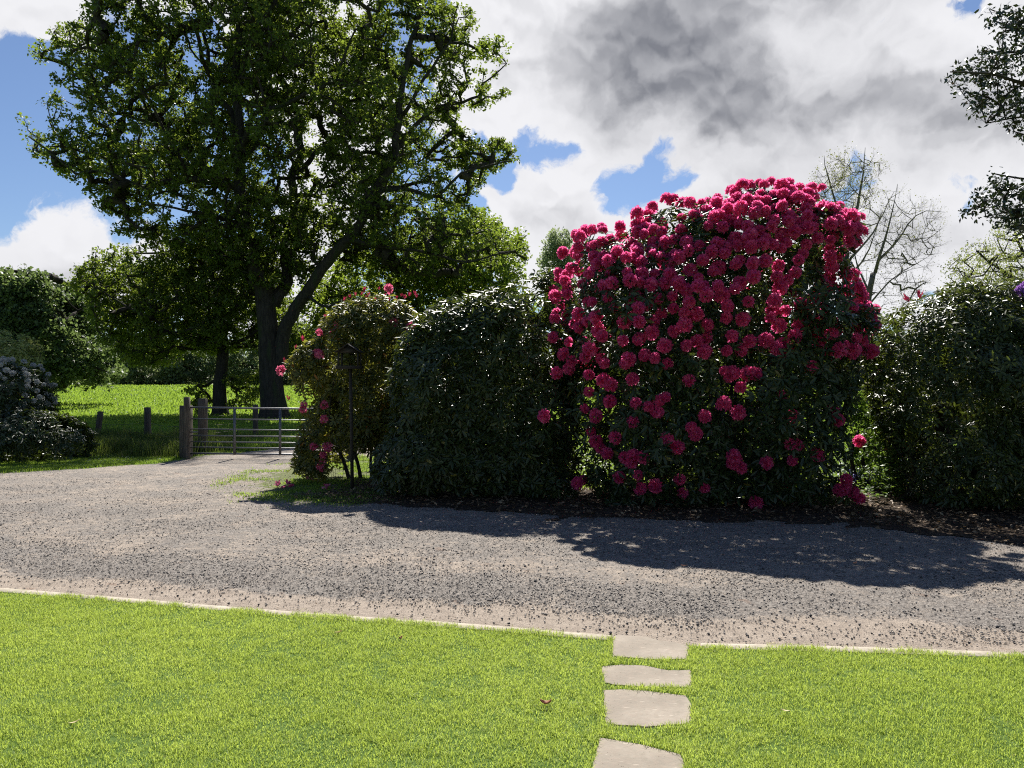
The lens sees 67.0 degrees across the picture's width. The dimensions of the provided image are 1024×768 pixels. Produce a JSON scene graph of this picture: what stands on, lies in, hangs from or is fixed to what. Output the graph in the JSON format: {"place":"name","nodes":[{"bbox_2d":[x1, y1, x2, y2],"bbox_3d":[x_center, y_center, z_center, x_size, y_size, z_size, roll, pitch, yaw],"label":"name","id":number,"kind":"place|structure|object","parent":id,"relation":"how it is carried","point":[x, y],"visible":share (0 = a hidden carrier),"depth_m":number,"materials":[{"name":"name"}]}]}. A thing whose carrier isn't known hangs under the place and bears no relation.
{"place":"outdoors","nodes":[
{"label":"outdoors","id":0,"kind":"place"},
{"bbox_2d":[37,423,273,457],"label":"rough grass","id":1,"kind":"structure","parent":0,"point":[129,443],"depth_m":18.99,"materials":[{"name":"green plant"}]},
{"bbox_2d":[211,427,602,449],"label":"rough grass","id":2,"kind":"structure","parent":0,"point":[268,434],"depth_m":23.23,"materials":[{"name":"green plant"}]},
{"bbox_2d":[2,384,975,472],"bbox_3d":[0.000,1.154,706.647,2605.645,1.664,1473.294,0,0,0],"label":"meadow","id":3,"kind":"structure","parent":0,"point":[153,416],"depth_m":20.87,"materials":[{"name":"green plant"}]},
{"bbox_2d":[0,330,44,378],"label":"privet bush","id":4,"kind":"object","parent":3,"relation":"on","point":[22,347],"visible":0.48,"depth_m":22.14,"materials":[{"name":"green plant"}]},
{"bbox_2d":[0,356,62,436],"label":"rhododendron","id":5,"kind":"object","parent":3,"relation":"on","point":[18,384],"visible":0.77,"depth_m":18.11,"materials":[{"name":"green plant"}]},
{"bbox_2d":[0,406,100,461],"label":"rhododendron","id":6,"kind":"object","parent":3,"relation":"on","point":[15,444],"visible":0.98,"depth_m":16.52,"materials":[{"name":"green plant"}]},
{"bbox_2d":[0,263,129,404],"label":"chestnut tree","id":7,"kind":"object","parent":3,"relation":"on","point":[45,309],"visible":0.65,"depth_m":52.76,"materials":[{"name":"green plant"}]},
{"bbox_2d":[95,339,147,384],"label":"tree","id":8,"kind":"object","parent":3,"relation":"on","point":[123,380],"visible":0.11,"depth_m":145.77,"materials":[{"name":"green plant"}]},
{"bbox_2d":[0,446,258,473],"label":"verge grass","id":9,"kind":"structure","parent":3,"relation":"on","point":[83,462],"depth_m":16.42,"materials":[{"name":"green plant"}]},
{"bbox_2d":[88,407,178,437],"bbox_3d":[-11.668,1.260,21.681,8.438,1.329,2.624,0,0,18],"label":"wire fence","id":10,"kind":"object","parent":3,"relation":"on","point":[147,418],"visible":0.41,"depth_m":21.97,"materials":[{"name":"brown wood"}]},
{"bbox_2d":[124,340,193,384],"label":"field tree","id":11,"kind":"object","parent":3,"relation":"on","point":[171,374],"visible":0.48,"depth_m":141.24,"materials":[{"name":"green plant"}]},
{"bbox_2d":[62,209,300,415],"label":"oak tree","id":12,"kind":"object","parent":3,"relation":"on","point":[214,311],"visible":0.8,"depth_m":43.62,"materials":[{"name":"green plant"}]},
{"bbox_2d":[179,405,192,458],"bbox_3d":[-7.478,1.195,17.750,0.231,1.419,0.231,0,0,0],"label":"gate post","id":13,"kind":"object","parent":3,"relation":"on","point":[181,430],"visible":0.5,"depth_m":17.63,"materials":[{"name":"brown wood"}]},
{"bbox_2d":[184,397,189,458],"bbox_3d":[-7.331,1.097,17.450,0.116,1.615,0.116,0,0,0],"label":"gate post","id":14,"kind":"object","parent":3,"relation":"on","point":[186,427],"visible":0.86,"depth_m":17.39,"materials":[{"name":"brown wood"}]},
{"bbox_2d":[190,407,345,455],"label":"field gate","id":15,"kind":"structure","parent":14,"relation":"attached to","point":[234,435],"depth_m":17.49,"materials":[{"name":"metal"}]},
{"bbox_2d":[166,329,231,384],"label":"tree","id":16,"kind":"object","parent":3,"relation":"on","point":[204,366],"visible":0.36,"depth_m":145.64,"materials":[{"name":"green plant"}]},
{"bbox_2d":[198,398,207,451],"bbox_3d":[-7.556,1.128,18.900,0.187,1.559,0.187,0,0,0],"label":"gate post","id":17,"kind":"object","parent":3,"relation":"on","point":[203,413],"visible":0.61,"depth_m":18.81,"materials":[{"name":"grey wood"}]},
{"bbox_2d":[227,337,283,385],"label":"tree","id":18,"kind":"object","parent":3,"relation":"on","point":[239,364],"visible":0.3,"depth_m":140.66,"materials":[{"name":"green plant"}]},
{"bbox_2d":[214,404,317,434],"bbox_3d":[-5.819,1.237,26.426,3.675,1.605,14.639,0,0,28],"label":"wire fence","id":19,"kind":"object","parent":3,"relation":"on","point":[255,416],"visible":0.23,"depth_m":24.93,"materials":[{"name":"grey wood"}]},
{"bbox_2d":[15,0,532,418],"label":"oak tree","id":20,"kind":"object","parent":3,"relation":"on","point":[262,36],"visible":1,"depth_m":40.55,"materials":[{"name":"green plant"}]},
{"bbox_2d":[283,319,314,385],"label":"tree","id":21,"kind":"object","parent":3,"relation":"on","point":[286,381],"visible":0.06,"depth_m":146.60,"materials":[{"name":"green plant"}]},
{"bbox_2d":[0,588,610,640],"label":"kerb","id":22,"kind":"structure","parent":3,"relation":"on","point":[4,590],"depth_m":5.69,"materials":[{"name":"concrete"}]},
{"bbox_2d":[292,206,537,370],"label":"lime tree","id":23,"kind":"object","parent":3,"relation":"on","point":[349,277],"visible":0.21,"depth_m":47.52,"materials":[{"name":"green plant"}]},
{"bbox_2d":[535,225,578,323],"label":"poplar tree","id":24,"kind":"object","parent":3,"relation":"on","point":[554,241],"visible":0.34,"depth_m":93.59,"materials":[{"name":"green plant"}]},
{"bbox_2d":[572,330,624,385],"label":"field tree","id":25,"kind":"object","parent":3,"relation":"on","point":[611,366],"visible":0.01,"depth_m":140.86,"materials":[{"name":"green plant"}]},
{"bbox_2d":[808,141,893,425],"bbox_3d":[14.068,-3.813,32.195,3.497,11.825,4.727,0,0,27],"label":"ash tree","id":26,"kind":"object","parent":3,"relation":"on","point":[861,185],"visible":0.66,"depth_m":31.87,"materials":[{"name":"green plant"}]},
{"bbox_2d":[842,311,905,379],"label":"tree","id":27,"kind":"object","parent":3,"relation":"on","point":[879,337],"visible":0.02,"depth_m":130.44,"materials":[{"name":"green plant"}]},
{"bbox_2d":[848,183,958,426],"bbox_3d":[14.484,-2.829,29.031,3.689,9.744,4.738,0,0,20],"label":"ash tree","id":28,"kind":"object","parent":3,"relation":"on","point":[869,288],"visible":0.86,"depth_m":28.72,"materials":[{"name":"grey plant"}]},
{"bbox_2d":[933,221,1023,319],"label":"willow tree","id":29,"kind":"object","parent":3,"relation":"on","point":[1007,274],"visible":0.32,"depth_m":25.90,"materials":[{"name":"green plant"}]},
{"bbox_2d":[0,445,1023,652],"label":"driveway","id":30,"kind":"structure","parent":0,"point":[204,466],"depth_m":7.33,"materials":[{"name":"grey gravel"}]},
{"bbox_2d":[208,454,412,507],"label":"verge grass","id":31,"kind":"structure","parent":30,"relation":"on","point":[364,467],"depth_m":12.36,"materials":[{"name":"green plant"}]},
{"bbox_2d":[274,480,285,487],"bbox_3d":[-3.782,1.663,12.616,0.203,0.208,0.117,0,0,-22],"label":"fallen flower","id":32,"kind":"object","parent":31,"relation":"on","point":[277,483],"visible":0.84,"depth_m":12.64,"materials":[{"name":"pink plant"}]},
{"bbox_2d":[285,479,293,486],"bbox_3d":[-3.674,1.668,12.735,0.126,0.215,0.181,0,0,25],"label":"fallen flower","id":33,"kind":"object","parent":31,"relation":"on","point":[288,482],"visible":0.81,"depth_m":12.74,"materials":[{"name":"pink plant"}]},
{"bbox_2d":[22,587,1022,651],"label":"leaf scraps","id":34,"kind":"object","parent":30,"relation":"on","point":[538,627],"visible":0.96,"depth_m":5.41,"materials":[{"name":"brown plant"}]},
{"bbox_2d":[0,590,1023,767],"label":"lawn","id":35,"kind":"structure","parent":0,"point":[280,725],"depth_m":4.02,"materials":[{"name":"green plant"}]},
{"bbox_2d":[540,699,551,703],"bbox_3d":[0.176,1.651,4.023,0.062,0.028,0.030,-7,1,17],"label":"fallen leaf","id":36,"kind":"object","parent":35,"relation":"on","point":[545,701],"visible":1,"depth_m":4.03,"materials":[{"name":"brown plant"}]},
{"bbox_2d":[593,738,683,767],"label":"stepping stone","id":37,"kind":"object","parent":35,"relation":"on","point":[611,753],"visible":0.95,"depth_m":3.49,"materials":[{"name":"stone"}]},
{"bbox_2d":[602,665,690,687],"bbox_3d":[0.781,1.706,4.460,0.536,0.055,0.354,0,0,0],"label":"stepping stone","id":38,"kind":"object","parent":35,"relation":"on","point":[627,674],"visible":0.72,"depth_m":4.45,"materials":[{"name":"stone"}]},
{"bbox_2d":[604,689,690,727],"bbox_3d":[0.705,1.707,4.023,0.474,0.055,0.471,0,0,0],"label":"stepping stone","id":39,"kind":"object","parent":35,"relation":"on","point":[631,707],"visible":0.79,"depth_m":4.01,"materials":[{"name":"stone"}]},
{"bbox_2d":[613,635,688,660],"bbox_3d":[0.879,1.706,4.946,0.515,0.055,0.464,0,0,0],"label":"stepping stone","id":40,"kind":"object","parent":35,"relation":"on","point":[629,646],"visible":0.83,"depth_m":4.91,"materials":[{"name":"stone"}]},
{"bbox_2d":[0,0,1023,379],"label":"sky","id":41,"kind":"structure","parent":0,"point":[613,107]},
{"bbox_2d":[297,473,1023,545],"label":"soil bed","id":42,"kind":"object","parent":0,"point":[824,514],"visible":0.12,"depth_m":10.14,"materials":[{"name":"brown soil"}]},
{"bbox_2d":[276,284,420,482],"bbox_3d":[-2.762,0.032,13.605,2.454,3.470,2.260,0,0,0],"label":"rhododendron","id":43,"kind":"object","parent":42,"relation":"on","point":[368,331],"visible":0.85,"depth_m":12.84,"materials":[{"name":"green plant"}]},
{"bbox_2d":[335,344,363,488],"bbox_3d":[-2.579,0.582,12.300,0.405,2.436,0.380,0,0,0],"label":"bird table","id":44,"kind":"object","parent":42,"relation":"on","point":[348,348],"visible":0.94,"depth_m":12.28,"materials":[{"name":"brown wood"}]},
{"bbox_2d":[329,432,375,483],"bbox_3d":[-2.639,1.260,13.131,0.862,1.080,0.316,0,0,-24],"label":"wire netting guard","id":45,"kind":"object","parent":42,"relation":"on","point":[342,481],"visible":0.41,"depth_m":13.04,"materials":[{"name":"grey metal"}]},
{"bbox_2d":[367,267,585,499],"bbox_3d":[-0.525,-0.002,12.211,3.421,3.603,3.119,0,0,0],"label":"rhododendron","id":46,"kind":"object","parent":42,"relation":"on","point":[471,383],"visible":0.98,"depth_m":11.11,"materials":[{"name":"green plant"}]},
{"bbox_2d":[413,446,898,489],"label":"meadow grass","id":47,"kind":"structure","parent":42,"relation":"on","point":[861,482],"depth_m":13.69,"materials":[{"name":"green plant"}]},
{"bbox_2d":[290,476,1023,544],"bbox_3d":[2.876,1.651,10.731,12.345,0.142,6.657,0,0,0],"label":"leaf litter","id":48,"kind":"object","parent":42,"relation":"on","point":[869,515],"visible":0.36,"depth_m":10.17,"materials":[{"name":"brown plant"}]},
{"bbox_2d":[537,176,882,508],"bbox_3d":[2.871,-0.623,11.327,5.081,4.841,3.750,0,0,0],"label":"rhododendron","id":49,"kind":"object","parent":42,"relation":"on","point":[696,324],"visible":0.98,"depth_m":10.05,"materials":[{"name":"pink plant"}]},
{"bbox_2d":[485,444,1022,500],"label":"woodland herbs","id":50,"kind":"object","parent":42,"relation":"on","point":[900,489],"visible":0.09,"depth_m":11.27,"materials":[{"name":"green plant"}]},
{"bbox_2d":[833,465,884,482],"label":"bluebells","id":51,"kind":"object","parent":42,"relation":"on","point":[858,472],"visible":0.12,"depth_m":12.38,"materials":[{"name":"green plant"}]},
{"bbox_2d":[845,370,909,494],"bbox_3d":[5.713,0.763,12.110,0.874,2.066,1.688,0,0,18],"label":"evergreen shrub","id":52,"kind":"object","parent":42,"relation":"on","point":[865,444],"visible":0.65,"depth_m":11.76,"materials":[{"name":"green plant"}]},
{"bbox_2d":[860,277,1023,510],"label":"rhododendron","id":53,"kind":"object","parent":42,"relation":"on","point":[978,405],"visible":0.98,"depth_m":10.06,"materials":[{"name":"green plant"}]},
{"bbox_2d":[940,3,1023,239],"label":"holly tree","id":54,"kind":"object","parent":42,"relation":"on","point":[1015,212],"visible":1,"depth_m":8.20,"materials":[{"name":"green plant"}]},
{"bbox_2d":[701,643,1023,658],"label":"kerb","id":55,"kind":"structure","parent":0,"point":[977,653],"depth_m":4.89,"materials":[{"name":"concrete"}]}
]}

